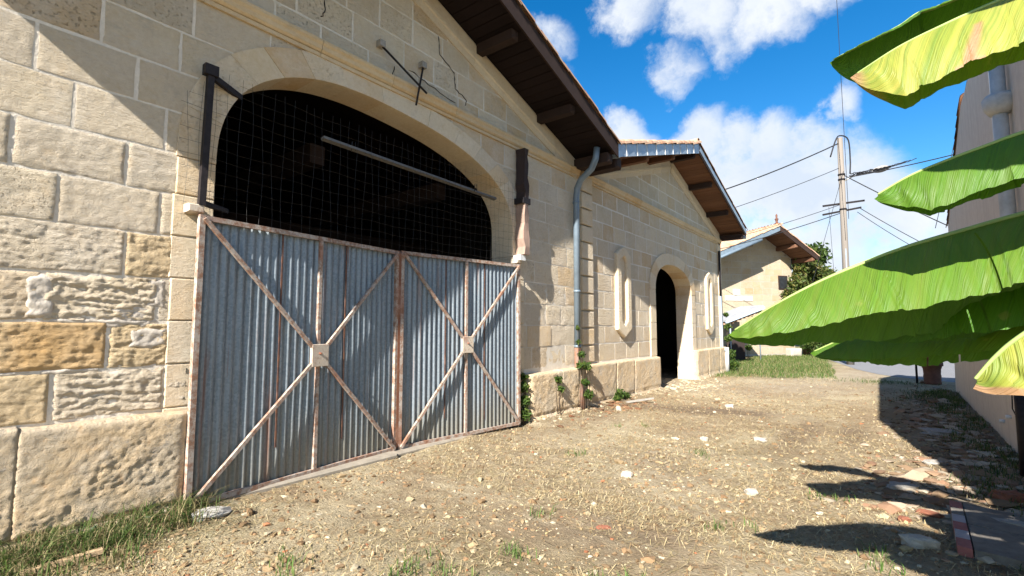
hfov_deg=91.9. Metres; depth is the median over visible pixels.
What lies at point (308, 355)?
corrugated gate
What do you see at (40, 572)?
grass tufts
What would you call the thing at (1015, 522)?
stone chunk
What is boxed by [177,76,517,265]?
wire mesh
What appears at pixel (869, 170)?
cable bundle
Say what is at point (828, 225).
overhead cable
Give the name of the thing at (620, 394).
ivy
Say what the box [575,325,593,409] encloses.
ivy
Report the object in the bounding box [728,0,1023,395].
banana plant
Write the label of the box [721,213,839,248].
overhead cable
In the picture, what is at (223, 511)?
stone chunk
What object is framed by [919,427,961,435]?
stone chunk
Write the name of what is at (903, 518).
tile shard
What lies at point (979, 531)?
paving slab
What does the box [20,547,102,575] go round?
wooden lath
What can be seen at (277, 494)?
dry straw
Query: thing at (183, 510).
wall foot grass
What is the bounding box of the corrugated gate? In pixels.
[183,202,521,506]
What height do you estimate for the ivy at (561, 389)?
0.702 m
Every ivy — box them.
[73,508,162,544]
[520,373,532,423]
[554,375,564,414]
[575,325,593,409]
[613,389,630,400]
[723,312,740,370]
[745,344,752,360]
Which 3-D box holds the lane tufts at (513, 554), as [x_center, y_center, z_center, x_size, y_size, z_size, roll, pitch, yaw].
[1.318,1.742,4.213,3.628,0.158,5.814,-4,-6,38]
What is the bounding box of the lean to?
[722,305,764,360]
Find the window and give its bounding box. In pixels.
[778,276,787,289]
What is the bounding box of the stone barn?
[0,0,621,553]
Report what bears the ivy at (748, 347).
attached to the lean to
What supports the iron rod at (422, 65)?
attached to the stone barn
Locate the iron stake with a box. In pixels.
[915,365,917,382]
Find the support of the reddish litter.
on the ground at (668, 377)
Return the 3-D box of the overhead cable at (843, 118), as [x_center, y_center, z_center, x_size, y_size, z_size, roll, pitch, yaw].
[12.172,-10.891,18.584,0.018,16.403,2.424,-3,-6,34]
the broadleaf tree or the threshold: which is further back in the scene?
the broadleaf tree
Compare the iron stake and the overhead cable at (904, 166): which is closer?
the iron stake
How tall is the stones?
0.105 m
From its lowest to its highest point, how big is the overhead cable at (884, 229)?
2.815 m
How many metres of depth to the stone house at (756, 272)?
25.98 m
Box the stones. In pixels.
[90,374,968,575]
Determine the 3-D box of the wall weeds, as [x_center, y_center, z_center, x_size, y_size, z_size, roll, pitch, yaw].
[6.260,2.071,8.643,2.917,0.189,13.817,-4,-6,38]
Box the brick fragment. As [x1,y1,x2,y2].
[988,490,1023,502]
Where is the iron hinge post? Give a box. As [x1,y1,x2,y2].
[197,62,242,213]
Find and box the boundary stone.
[786,348,801,356]
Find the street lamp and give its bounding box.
[845,165,888,180]
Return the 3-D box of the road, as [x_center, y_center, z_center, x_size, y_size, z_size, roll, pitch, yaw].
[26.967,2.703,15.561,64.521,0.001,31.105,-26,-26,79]
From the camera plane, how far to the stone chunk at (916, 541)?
3.26 m
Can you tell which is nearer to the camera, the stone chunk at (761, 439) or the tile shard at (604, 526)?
the tile shard at (604, 526)
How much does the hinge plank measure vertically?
1.750 m
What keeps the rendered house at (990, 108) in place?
on the ground at (668, 377)
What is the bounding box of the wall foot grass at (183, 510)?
[0,485,238,575]
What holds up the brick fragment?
on the ground at (668, 377)
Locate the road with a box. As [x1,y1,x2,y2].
[831,360,954,381]
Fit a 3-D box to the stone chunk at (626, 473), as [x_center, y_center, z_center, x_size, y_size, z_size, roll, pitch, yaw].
[1.126,1.819,4.836,0.121,0.062,0.081,-2,-5,19]
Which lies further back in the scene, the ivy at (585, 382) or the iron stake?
the iron stake
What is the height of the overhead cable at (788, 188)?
3.321 m
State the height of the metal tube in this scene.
0.134 m
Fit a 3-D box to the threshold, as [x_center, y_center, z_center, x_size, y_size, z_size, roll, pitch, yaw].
[-1.674,1.887,5.492,0.510,0.065,3.540,-4,-6,38]
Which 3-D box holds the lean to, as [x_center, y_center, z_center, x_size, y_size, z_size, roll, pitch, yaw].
[10.060,2.042,22.712,2.320,2.490,1.640,1,-5,-15]
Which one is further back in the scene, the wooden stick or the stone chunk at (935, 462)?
the wooden stick
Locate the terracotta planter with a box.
[922,357,943,384]
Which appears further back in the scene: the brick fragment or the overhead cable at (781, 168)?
the overhead cable at (781, 168)
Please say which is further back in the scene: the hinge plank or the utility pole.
the utility pole
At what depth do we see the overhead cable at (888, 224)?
19.12 m
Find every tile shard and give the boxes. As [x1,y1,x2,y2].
[596,525,610,528]
[897,515,911,522]
[915,508,944,517]
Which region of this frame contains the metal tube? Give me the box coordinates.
[321,136,496,199]
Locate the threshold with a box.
[209,433,479,503]
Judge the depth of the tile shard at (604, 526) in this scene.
3.58 m
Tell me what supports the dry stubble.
on the ground at (668, 377)
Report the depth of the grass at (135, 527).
3.30 m
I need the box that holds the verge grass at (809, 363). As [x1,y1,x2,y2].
[711,353,836,378]
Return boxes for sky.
[521,0,967,271]
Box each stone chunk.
[191,506,231,521]
[621,470,633,477]
[700,436,707,440]
[744,488,758,495]
[753,436,766,442]
[886,481,918,489]
[898,534,940,549]
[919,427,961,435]
[922,459,951,465]
[990,517,1023,526]
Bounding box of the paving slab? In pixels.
[949,500,1023,569]
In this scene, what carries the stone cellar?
on the ground at (668, 377)
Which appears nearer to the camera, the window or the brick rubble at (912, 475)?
the brick rubble at (912, 475)
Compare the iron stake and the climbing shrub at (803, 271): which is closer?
the iron stake
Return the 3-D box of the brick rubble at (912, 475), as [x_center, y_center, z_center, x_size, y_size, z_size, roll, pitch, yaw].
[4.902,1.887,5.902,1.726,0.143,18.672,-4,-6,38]
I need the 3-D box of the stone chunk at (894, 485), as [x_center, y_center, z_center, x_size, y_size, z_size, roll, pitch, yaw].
[3.491,1.781,4.448,0.274,0.066,0.144,0,-5,-2]
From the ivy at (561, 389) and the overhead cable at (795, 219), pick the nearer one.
the ivy at (561, 389)
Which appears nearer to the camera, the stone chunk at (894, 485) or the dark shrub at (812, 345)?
the stone chunk at (894, 485)
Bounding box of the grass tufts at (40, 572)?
[0,516,178,575]
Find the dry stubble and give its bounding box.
[408,373,1023,575]
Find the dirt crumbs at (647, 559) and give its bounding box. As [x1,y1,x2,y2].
[50,379,1022,575]
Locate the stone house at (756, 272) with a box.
[720,214,819,355]
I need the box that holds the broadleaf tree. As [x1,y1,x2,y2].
[791,241,832,292]
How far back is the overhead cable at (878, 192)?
19.29 m
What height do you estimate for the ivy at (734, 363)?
1.994 m
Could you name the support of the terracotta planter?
on the ground at (668, 377)
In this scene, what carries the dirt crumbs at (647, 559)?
on the ground at (668, 377)
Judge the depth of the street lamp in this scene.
19.91 m
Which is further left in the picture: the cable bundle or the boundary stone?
the boundary stone
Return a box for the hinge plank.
[513,148,530,260]
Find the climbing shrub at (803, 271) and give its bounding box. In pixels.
[779,258,836,354]
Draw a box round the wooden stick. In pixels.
[626,397,653,402]
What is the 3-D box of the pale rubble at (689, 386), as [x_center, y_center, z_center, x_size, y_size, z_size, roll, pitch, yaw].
[4.095,2.229,9.845,4.223,0.103,9.624,-1,-5,15]
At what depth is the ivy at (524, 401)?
7.46 m
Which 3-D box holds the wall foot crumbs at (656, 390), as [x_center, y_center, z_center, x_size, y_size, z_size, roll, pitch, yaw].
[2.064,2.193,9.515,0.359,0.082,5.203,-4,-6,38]
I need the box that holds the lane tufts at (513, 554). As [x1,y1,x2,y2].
[269,423,905,575]
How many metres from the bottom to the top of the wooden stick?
0.100 m
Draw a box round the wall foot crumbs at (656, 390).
[539,387,669,421]
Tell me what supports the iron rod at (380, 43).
attached to the stone barn
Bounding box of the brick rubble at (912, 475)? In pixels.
[814,380,1023,564]
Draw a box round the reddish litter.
[525,392,667,427]
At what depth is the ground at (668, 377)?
4.16 m
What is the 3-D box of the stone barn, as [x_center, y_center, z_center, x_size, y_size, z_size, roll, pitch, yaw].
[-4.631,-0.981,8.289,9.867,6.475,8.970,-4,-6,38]
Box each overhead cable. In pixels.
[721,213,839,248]
[726,143,837,189]
[737,168,838,206]
[748,205,838,233]
[812,171,843,282]
[836,0,848,218]
[844,175,947,225]
[856,154,952,175]
[858,212,907,243]
[859,207,917,240]
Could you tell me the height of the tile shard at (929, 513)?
0.040 m
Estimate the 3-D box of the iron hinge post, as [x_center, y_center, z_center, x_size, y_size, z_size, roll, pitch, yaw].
[-2.513,-1.269,4.281,0.099,1.220,0.376,-2,-5,20]
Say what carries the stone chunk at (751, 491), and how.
on the ground at (668, 377)
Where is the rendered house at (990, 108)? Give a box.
[946,60,1023,476]
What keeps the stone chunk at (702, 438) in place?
on the ground at (668, 377)
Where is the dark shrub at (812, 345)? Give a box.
[800,342,828,353]
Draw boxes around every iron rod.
[376,38,426,93]
[415,60,426,105]
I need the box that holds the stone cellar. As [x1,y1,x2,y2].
[579,138,747,406]
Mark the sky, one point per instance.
(756, 81)
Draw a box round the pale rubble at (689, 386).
[622,378,900,464]
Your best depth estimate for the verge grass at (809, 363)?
17.70 m
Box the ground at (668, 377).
[0,345,1023,575]
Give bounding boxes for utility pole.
[822,135,864,364]
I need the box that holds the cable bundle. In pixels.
[849,158,916,176]
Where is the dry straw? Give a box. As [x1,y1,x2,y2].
[18,385,1022,575]

